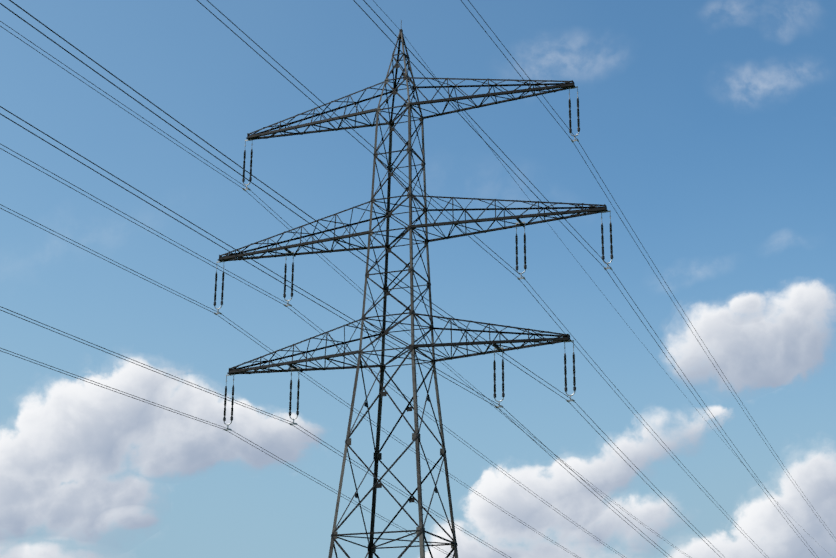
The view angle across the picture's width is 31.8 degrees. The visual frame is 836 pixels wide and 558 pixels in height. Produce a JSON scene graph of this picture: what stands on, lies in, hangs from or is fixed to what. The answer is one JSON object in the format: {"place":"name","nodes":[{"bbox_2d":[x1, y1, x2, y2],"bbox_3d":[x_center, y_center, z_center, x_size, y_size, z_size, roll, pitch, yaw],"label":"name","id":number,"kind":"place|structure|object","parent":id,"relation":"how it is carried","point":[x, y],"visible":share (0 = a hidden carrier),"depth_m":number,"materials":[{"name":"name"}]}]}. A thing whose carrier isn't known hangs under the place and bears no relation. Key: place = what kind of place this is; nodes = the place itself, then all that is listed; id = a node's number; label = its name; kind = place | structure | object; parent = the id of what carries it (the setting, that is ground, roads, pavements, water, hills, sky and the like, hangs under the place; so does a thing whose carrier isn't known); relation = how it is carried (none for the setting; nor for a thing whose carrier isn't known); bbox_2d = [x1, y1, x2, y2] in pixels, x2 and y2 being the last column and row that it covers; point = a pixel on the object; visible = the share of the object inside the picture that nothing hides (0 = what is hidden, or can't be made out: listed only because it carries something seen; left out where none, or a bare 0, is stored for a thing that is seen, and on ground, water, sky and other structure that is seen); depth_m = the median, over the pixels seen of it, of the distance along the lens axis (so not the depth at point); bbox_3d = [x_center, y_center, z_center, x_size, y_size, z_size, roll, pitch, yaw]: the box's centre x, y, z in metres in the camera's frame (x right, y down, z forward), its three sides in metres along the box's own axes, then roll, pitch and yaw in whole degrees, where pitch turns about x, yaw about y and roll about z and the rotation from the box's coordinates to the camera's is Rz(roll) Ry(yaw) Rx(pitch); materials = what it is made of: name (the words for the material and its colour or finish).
{"place":"outdoors","nodes":[
{"label":"outdoors","id":0,"kind":"place"},
{"bbox_2d":[0,0,835,557],"label":"sky","id":1,"kind":"structure","parent":0,"point":[710,125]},
{"label":"ground","id":2,"kind":"structure","parent":0,"visible":0},
{"bbox_2d":[218,20,607,557],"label":"pylon","id":3,"kind":"object","parent":2,"relation":"on","point":[419,531],"visible":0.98,"depth_m":108.42,"materials":[{"name":"metal"}]},
{"bbox_2d":[213,97,612,420],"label":"insulator rods","id":4,"kind":"object","parent":3,"relation":"attached to","point":[494,362],"visible":0.98,"depth_m":107.29,"materials":[{"name":"black ceramic"}]},
{"bbox_2d":[214,86,611,430],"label":"insulator fittings","id":5,"kind":"object","parent":3,"relation":"attached to","point":[288,304],"visible":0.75,"depth_m":107.87,"materials":[{"name":"silver metal"}]},
{"bbox_2d":[0,0,834,557],"bbox_3d":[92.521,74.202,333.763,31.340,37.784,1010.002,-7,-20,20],"label":"conductors","id":6,"kind":"object","parent":3,"relation":"attached to","point":[342,272],"visible":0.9,"depth_m":94.72,"materials":[{"name":"black metal"}]}
]}

